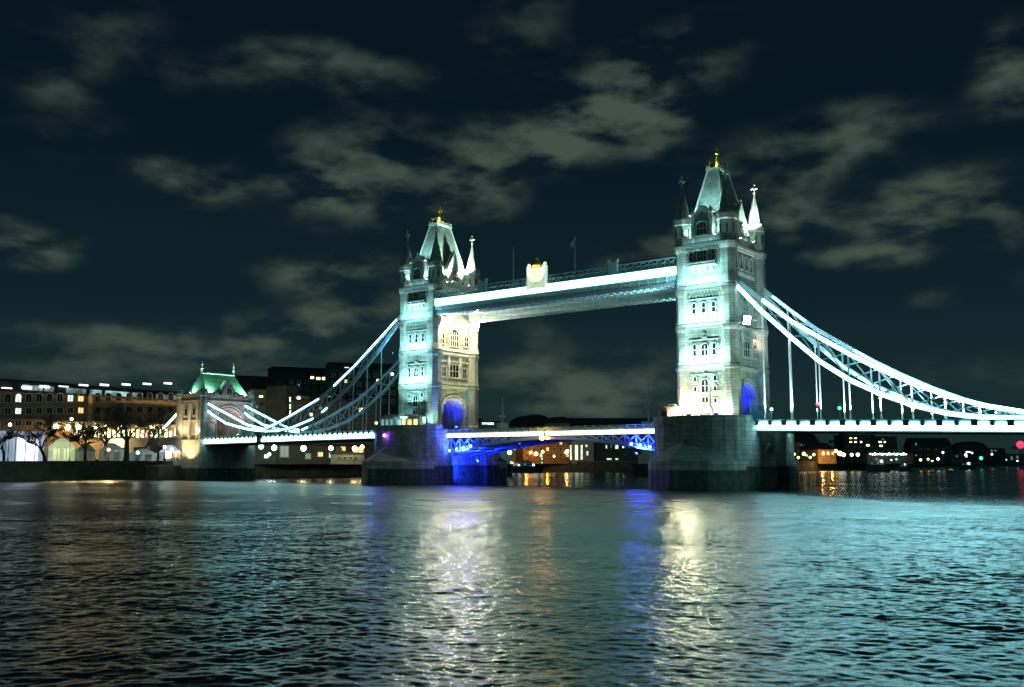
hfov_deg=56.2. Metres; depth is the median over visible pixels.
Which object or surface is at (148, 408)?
window
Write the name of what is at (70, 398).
window
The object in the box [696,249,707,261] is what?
window
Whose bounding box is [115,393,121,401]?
window
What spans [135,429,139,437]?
arcade window
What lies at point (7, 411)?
window
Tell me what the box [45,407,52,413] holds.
window
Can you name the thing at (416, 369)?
window
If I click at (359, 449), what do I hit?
window
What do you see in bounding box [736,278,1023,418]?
suspension chain
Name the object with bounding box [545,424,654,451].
bascule leaf
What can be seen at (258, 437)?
joint post
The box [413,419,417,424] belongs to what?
window
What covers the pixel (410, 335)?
window
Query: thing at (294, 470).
embankment wall
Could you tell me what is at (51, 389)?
attic window
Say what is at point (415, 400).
window
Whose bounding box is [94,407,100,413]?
window
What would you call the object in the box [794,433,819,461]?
wharf building
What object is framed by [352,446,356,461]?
lamp post
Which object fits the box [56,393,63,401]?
window
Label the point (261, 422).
back chain
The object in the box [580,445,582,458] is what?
window
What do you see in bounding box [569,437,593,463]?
columned hall
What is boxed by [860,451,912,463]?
wharf building
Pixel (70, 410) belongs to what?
window
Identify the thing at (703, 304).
window
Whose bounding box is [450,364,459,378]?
window
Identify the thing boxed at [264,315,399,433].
suspension chain
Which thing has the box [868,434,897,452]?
wharf building
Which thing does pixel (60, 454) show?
marquee
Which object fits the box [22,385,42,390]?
attic window
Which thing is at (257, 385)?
office block
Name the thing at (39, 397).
window
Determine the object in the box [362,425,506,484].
bridge pier
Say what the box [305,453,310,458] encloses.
window
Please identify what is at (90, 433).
bare tree
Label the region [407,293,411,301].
window
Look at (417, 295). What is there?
window
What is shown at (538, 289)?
walkway
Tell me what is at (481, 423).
window
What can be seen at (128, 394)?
window
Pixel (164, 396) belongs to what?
attic window
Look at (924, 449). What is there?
wharf building
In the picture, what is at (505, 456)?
mast vessel
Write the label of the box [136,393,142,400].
window
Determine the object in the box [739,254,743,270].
window
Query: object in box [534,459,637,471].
embankment wall
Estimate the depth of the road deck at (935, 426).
179.13 m
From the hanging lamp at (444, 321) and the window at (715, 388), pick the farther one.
the hanging lamp at (444, 321)
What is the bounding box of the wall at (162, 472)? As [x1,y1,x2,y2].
[145,465,180,479]
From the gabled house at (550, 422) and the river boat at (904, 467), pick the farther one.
the gabled house at (550, 422)
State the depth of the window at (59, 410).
336.49 m
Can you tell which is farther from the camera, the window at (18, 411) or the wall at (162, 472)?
the window at (18, 411)
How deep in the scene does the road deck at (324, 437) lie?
280.99 m
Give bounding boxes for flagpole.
[513,247,513,287]
[571,236,575,278]
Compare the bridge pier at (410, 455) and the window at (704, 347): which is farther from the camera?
the bridge pier at (410, 455)
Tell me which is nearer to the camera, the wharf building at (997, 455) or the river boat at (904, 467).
the river boat at (904, 467)
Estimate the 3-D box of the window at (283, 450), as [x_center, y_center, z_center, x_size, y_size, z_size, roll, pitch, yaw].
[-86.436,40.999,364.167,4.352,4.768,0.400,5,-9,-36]
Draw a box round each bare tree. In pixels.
[0,428,21,460]
[15,423,63,460]
[32,413,108,448]
[61,427,103,460]
[86,411,142,445]
[95,401,171,461]
[134,419,174,448]
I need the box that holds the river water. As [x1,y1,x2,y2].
[0,466,1023,686]
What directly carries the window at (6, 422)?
in the warehouse
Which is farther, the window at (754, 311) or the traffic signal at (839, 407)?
the window at (754, 311)
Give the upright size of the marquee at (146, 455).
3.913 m
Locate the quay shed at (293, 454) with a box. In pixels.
[255,444,368,463]
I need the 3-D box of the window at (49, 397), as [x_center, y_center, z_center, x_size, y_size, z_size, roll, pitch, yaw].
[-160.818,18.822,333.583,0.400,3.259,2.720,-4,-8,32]
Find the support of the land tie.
attached to the abutment tower at (200, 459)
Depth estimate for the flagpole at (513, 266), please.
237.61 m
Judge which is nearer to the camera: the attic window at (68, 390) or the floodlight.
the floodlight
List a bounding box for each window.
[3,393,11,402]
[3,407,11,414]
[4,420,11,426]
[14,393,21,402]
[14,407,21,414]
[14,421,21,426]
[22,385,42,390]
[24,421,31,425]
[25,393,32,402]
[25,407,32,414]
[35,393,42,402]
[35,407,42,413]
[44,387,53,391]
[45,393,52,402]
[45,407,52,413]
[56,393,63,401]
[56,407,63,413]
[66,388,85,393]
[66,393,73,401]
[66,407,73,413]
[77,393,83,401]
[77,407,83,413]
[90,389,101,394]
[94,393,100,401]
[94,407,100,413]
[105,390,128,396]
[105,393,111,401]
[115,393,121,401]
[126,393,131,400]
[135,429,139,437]
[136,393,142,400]
[136,407,142,412]
[147,393,152,400]
[147,406,152,412]
[156,394,176,399]
[157,392,163,400]
[157,406,162,412]
[168,392,173,400]
[168,406,173,412]
[279,446,289,457]
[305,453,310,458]
[317,452,323,456]
[352,446,364,458]
[401,419,405,424]
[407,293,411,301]
[407,334,412,343]
[407,367,411,377]
[407,419,411,424]
[411,395,418,407]
[412,366,419,377]
[412,409,417,413]
[413,292,420,300]
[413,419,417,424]
[414,333,418,343]
[420,332,425,342]
[420,366,424,376]
[422,291,425,299]
[441,332,445,344]
[441,366,446,376]
[450,329,459,347]
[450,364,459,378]
[461,368,467,379]
[463,336,468,347]
[480,422,495,425]
[570,445,571,459]
[575,445,577,459]
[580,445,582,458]
[661,410,666,416]
[667,410,673,415]
[688,252,693,263]
[690,302,697,315]
[691,343,697,357]
[692,375,697,382]
[692,386,698,392]
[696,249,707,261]
[699,343,709,356]
[700,301,706,314]
[700,378,709,393]
[700,396,709,403]
[710,248,716,260]
[710,300,716,313]
[711,342,717,355]
[712,374,717,381]
[712,385,718,391]
[712,398,718,403]
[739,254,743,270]
[741,297,748,316]
[742,340,751,358]
[744,256,748,272]
[749,258,753,273]
[752,306,756,320]
[752,346,757,359]
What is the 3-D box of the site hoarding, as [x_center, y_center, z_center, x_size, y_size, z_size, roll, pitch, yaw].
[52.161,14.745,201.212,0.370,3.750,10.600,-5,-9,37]
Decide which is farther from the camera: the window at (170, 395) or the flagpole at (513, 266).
the window at (170, 395)
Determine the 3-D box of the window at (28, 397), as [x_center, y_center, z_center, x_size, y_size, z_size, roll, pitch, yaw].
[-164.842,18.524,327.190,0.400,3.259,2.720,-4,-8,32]
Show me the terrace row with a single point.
(587, 422)
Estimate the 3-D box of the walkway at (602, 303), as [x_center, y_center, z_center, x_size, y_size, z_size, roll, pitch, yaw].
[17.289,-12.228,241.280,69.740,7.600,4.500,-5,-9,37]
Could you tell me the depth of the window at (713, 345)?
200.53 m
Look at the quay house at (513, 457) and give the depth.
588.86 m
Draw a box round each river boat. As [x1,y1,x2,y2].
[510,458,543,472]
[866,460,889,471]
[898,463,910,470]
[959,462,975,469]
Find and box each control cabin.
[380,414,400,424]
[400,414,426,424]
[657,405,667,416]
[665,404,680,415]
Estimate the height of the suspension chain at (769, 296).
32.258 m
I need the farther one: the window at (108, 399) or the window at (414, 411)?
the window at (108, 399)
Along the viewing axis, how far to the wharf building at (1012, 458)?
1149.38 m
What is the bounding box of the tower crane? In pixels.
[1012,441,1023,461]
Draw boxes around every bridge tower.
[398,207,479,429]
[672,148,769,415]
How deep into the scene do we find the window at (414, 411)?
249.93 m
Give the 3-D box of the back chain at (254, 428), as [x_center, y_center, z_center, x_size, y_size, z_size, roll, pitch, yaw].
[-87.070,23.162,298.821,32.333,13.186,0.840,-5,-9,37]
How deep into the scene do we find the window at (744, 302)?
206.85 m
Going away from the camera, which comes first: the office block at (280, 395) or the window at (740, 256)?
the window at (740, 256)
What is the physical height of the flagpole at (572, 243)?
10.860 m
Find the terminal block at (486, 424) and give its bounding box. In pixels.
[478,418,499,428]
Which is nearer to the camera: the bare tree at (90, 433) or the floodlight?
the floodlight
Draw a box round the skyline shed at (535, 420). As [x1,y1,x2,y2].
[509,414,548,428]
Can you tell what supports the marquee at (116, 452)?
on the far bank ground
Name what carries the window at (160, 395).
in the warehouse
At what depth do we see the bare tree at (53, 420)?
295.14 m
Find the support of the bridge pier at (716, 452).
in the river water
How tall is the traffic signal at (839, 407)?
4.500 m
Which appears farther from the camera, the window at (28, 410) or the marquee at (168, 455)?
the window at (28, 410)
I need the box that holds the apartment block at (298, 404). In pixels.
[291,396,379,456]
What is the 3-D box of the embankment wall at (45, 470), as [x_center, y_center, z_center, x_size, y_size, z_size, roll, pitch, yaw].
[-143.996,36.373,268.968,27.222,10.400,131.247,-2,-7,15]
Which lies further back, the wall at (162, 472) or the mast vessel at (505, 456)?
the mast vessel at (505, 456)
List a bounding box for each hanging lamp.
[441,316,448,325]
[472,322,478,330]
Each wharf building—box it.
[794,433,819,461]
[801,443,835,463]
[833,434,872,463]
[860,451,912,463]
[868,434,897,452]
[903,438,952,463]
[952,441,988,463]
[952,453,963,463]
[988,448,1005,462]
[1005,452,1023,462]
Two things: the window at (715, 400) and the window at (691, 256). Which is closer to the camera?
the window at (715, 400)
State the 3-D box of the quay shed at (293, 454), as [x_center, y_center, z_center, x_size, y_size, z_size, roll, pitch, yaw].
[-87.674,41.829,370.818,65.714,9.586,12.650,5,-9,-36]
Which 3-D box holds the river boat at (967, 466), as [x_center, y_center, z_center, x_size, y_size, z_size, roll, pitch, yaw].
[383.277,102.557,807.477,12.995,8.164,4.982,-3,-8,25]
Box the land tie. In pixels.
[149,414,175,462]
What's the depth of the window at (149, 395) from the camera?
368.30 m
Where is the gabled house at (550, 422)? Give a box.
[544,417,569,427]
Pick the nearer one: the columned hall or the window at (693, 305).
the window at (693, 305)
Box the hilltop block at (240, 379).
[215,374,266,433]
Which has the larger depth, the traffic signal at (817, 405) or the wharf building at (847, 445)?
the wharf building at (847, 445)
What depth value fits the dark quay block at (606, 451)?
610.75 m
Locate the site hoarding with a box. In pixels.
[750,405,770,419]
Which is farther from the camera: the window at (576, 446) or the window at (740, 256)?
the window at (576, 446)
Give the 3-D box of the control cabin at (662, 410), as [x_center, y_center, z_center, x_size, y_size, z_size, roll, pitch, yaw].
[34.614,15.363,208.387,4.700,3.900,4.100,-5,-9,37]
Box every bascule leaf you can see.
[446,427,583,456]
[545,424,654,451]
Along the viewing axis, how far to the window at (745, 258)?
208.88 m
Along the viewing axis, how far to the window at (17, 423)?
323.52 m
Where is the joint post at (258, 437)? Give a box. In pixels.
[256,431,263,442]
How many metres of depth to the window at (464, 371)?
258.31 m
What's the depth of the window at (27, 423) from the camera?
326.45 m
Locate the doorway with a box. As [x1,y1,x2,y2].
[698,404,712,414]
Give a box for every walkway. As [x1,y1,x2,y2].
[435,257,675,316]
[469,270,675,322]
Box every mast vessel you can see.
[496,398,513,475]
[632,389,654,475]
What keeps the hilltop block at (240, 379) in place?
on the far bank ground
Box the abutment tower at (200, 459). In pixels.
[173,362,256,479]
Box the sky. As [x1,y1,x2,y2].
[0,0,1023,453]
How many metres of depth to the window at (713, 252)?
202.80 m
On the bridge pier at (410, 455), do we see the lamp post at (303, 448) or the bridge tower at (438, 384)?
the bridge tower at (438, 384)
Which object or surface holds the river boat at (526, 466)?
on the river water
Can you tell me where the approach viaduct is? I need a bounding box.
[100,437,174,464]
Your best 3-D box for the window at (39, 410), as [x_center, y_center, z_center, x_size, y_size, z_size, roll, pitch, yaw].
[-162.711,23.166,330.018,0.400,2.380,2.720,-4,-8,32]
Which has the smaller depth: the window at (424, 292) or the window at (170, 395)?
the window at (424, 292)
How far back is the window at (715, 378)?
199.61 m
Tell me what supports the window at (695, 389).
in the bridge tower at (719, 364)
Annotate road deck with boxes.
[203,430,374,444]
[755,419,1023,434]
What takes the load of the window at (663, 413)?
in the control cabin at (662, 410)
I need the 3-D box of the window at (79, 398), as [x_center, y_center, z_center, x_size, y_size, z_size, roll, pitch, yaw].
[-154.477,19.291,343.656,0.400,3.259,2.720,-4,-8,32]
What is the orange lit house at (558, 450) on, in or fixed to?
on the far bank ground
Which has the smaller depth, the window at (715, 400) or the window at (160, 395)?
the window at (715, 400)
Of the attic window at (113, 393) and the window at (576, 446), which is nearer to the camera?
the attic window at (113, 393)
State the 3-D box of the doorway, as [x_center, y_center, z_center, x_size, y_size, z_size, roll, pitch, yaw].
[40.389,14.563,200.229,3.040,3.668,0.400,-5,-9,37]
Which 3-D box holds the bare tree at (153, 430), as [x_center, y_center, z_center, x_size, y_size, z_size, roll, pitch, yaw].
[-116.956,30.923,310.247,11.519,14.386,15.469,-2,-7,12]
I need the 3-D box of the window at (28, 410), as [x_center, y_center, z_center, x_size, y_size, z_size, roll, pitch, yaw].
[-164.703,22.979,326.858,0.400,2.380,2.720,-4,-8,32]
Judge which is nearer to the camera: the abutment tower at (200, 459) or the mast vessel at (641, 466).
the abutment tower at (200, 459)
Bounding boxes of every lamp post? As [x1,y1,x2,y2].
[301,446,305,460]
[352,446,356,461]
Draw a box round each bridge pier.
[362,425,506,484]
[648,415,799,490]
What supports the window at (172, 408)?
in the warehouse
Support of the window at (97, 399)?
in the warehouse
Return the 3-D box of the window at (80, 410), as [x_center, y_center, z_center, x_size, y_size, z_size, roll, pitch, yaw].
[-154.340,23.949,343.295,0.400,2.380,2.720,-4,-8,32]
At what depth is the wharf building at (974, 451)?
1036.13 m
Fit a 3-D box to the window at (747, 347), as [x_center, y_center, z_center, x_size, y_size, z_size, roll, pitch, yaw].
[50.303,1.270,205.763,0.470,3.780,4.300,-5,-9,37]
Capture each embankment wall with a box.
[0,455,162,480]
[255,464,361,476]
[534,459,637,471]
[799,460,1023,470]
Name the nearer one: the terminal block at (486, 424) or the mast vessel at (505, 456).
the mast vessel at (505, 456)
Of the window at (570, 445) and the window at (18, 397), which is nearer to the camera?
the window at (18, 397)
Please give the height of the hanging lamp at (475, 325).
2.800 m
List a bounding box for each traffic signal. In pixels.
[816,402,819,418]
[838,403,841,418]
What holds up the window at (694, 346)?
in the bridge tower at (719, 364)
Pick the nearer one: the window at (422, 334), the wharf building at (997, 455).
the window at (422, 334)
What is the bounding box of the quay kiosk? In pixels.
[330,447,364,463]
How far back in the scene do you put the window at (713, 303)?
201.57 m
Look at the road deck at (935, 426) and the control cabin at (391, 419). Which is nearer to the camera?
the road deck at (935, 426)
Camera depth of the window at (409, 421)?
244.77 m
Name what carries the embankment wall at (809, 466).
on the far bank ground
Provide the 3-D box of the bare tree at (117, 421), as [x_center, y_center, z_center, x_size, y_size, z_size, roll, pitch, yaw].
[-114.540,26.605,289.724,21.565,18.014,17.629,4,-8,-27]
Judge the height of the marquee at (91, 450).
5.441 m
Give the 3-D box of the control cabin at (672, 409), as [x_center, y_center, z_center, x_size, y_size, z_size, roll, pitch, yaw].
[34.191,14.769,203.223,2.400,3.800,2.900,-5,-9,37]
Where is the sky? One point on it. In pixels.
(221, 185)
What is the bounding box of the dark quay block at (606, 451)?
[594,436,641,460]
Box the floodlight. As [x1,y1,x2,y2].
[742,316,750,327]
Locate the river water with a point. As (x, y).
(896, 577)
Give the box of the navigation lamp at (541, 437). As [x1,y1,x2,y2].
[539,432,548,439]
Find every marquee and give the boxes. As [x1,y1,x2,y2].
[47,438,75,460]
[76,443,95,460]
[98,443,123,460]
[129,449,156,460]
[159,445,180,460]
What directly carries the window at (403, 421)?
in the control cabin at (413, 419)
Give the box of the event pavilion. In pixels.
[0,430,45,460]
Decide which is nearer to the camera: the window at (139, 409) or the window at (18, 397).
the window at (18, 397)
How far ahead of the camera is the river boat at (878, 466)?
591.98 m
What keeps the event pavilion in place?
on the far bank ground
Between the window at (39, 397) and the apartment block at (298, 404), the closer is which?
the window at (39, 397)
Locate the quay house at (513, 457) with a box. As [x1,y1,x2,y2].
[508,449,515,462]
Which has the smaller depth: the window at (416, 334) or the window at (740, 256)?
the window at (740, 256)
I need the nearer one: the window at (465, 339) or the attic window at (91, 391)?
the window at (465, 339)
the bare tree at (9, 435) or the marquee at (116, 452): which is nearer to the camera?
the bare tree at (9, 435)
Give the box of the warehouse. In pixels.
[0,378,186,458]
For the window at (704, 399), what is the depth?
200.53 m
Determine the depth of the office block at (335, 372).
518.26 m
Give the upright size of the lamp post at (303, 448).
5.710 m
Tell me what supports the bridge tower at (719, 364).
on the bridge pier at (716, 452)
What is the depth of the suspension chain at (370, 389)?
285.03 m
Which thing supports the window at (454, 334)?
in the bridge tower at (438, 384)
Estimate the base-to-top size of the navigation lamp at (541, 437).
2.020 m
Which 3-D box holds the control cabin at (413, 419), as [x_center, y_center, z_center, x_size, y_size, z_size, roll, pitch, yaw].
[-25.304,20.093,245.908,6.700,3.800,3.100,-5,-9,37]
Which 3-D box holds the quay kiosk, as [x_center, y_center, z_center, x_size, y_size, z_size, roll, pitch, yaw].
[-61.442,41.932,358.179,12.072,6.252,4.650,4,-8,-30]
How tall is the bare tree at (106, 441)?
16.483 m
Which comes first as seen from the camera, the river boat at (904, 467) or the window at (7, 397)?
the window at (7, 397)
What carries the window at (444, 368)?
in the bridge tower at (438, 384)
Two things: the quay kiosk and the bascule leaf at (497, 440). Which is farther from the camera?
the quay kiosk
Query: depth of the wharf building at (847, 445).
790.39 m
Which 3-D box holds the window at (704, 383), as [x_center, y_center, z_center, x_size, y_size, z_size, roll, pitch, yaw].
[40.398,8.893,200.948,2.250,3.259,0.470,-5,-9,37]
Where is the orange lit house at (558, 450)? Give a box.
[516,442,568,463]
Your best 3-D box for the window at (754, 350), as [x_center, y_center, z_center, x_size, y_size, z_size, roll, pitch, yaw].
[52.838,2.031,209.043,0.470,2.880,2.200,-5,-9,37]
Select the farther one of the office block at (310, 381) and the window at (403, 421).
the office block at (310, 381)
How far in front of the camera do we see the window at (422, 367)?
249.87 m
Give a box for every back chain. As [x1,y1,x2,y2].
[208,403,265,436]
[245,405,299,432]
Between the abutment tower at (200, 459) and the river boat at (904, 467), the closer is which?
the abutment tower at (200, 459)
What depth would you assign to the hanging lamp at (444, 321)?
249.48 m
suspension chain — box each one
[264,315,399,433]
[301,360,398,432]
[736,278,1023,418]
[763,288,1023,418]
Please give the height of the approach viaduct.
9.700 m
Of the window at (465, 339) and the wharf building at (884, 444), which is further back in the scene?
the wharf building at (884, 444)
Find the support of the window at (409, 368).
in the bridge tower at (438, 384)
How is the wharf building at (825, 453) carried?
on the far bank ground
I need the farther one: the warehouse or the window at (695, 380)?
the warehouse
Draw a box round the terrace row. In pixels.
[567,418,650,426]
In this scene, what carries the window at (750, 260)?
in the bridge tower at (719, 364)
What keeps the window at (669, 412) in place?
in the control cabin at (672, 409)
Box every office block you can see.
[242,377,287,434]
[265,381,298,433]
[267,366,325,398]
[321,362,398,415]
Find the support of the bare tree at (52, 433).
on the far bank ground
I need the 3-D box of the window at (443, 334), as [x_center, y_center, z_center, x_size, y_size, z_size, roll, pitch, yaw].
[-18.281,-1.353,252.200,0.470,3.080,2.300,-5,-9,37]
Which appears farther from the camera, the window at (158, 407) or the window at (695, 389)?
the window at (158, 407)
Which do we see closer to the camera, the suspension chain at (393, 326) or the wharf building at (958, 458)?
the suspension chain at (393, 326)
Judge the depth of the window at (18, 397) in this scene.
324.07 m
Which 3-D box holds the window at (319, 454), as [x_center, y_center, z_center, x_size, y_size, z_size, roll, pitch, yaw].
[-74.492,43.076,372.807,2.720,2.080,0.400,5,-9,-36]
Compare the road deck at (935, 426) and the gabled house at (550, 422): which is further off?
the gabled house at (550, 422)
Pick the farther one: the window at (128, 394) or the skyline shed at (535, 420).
the skyline shed at (535, 420)

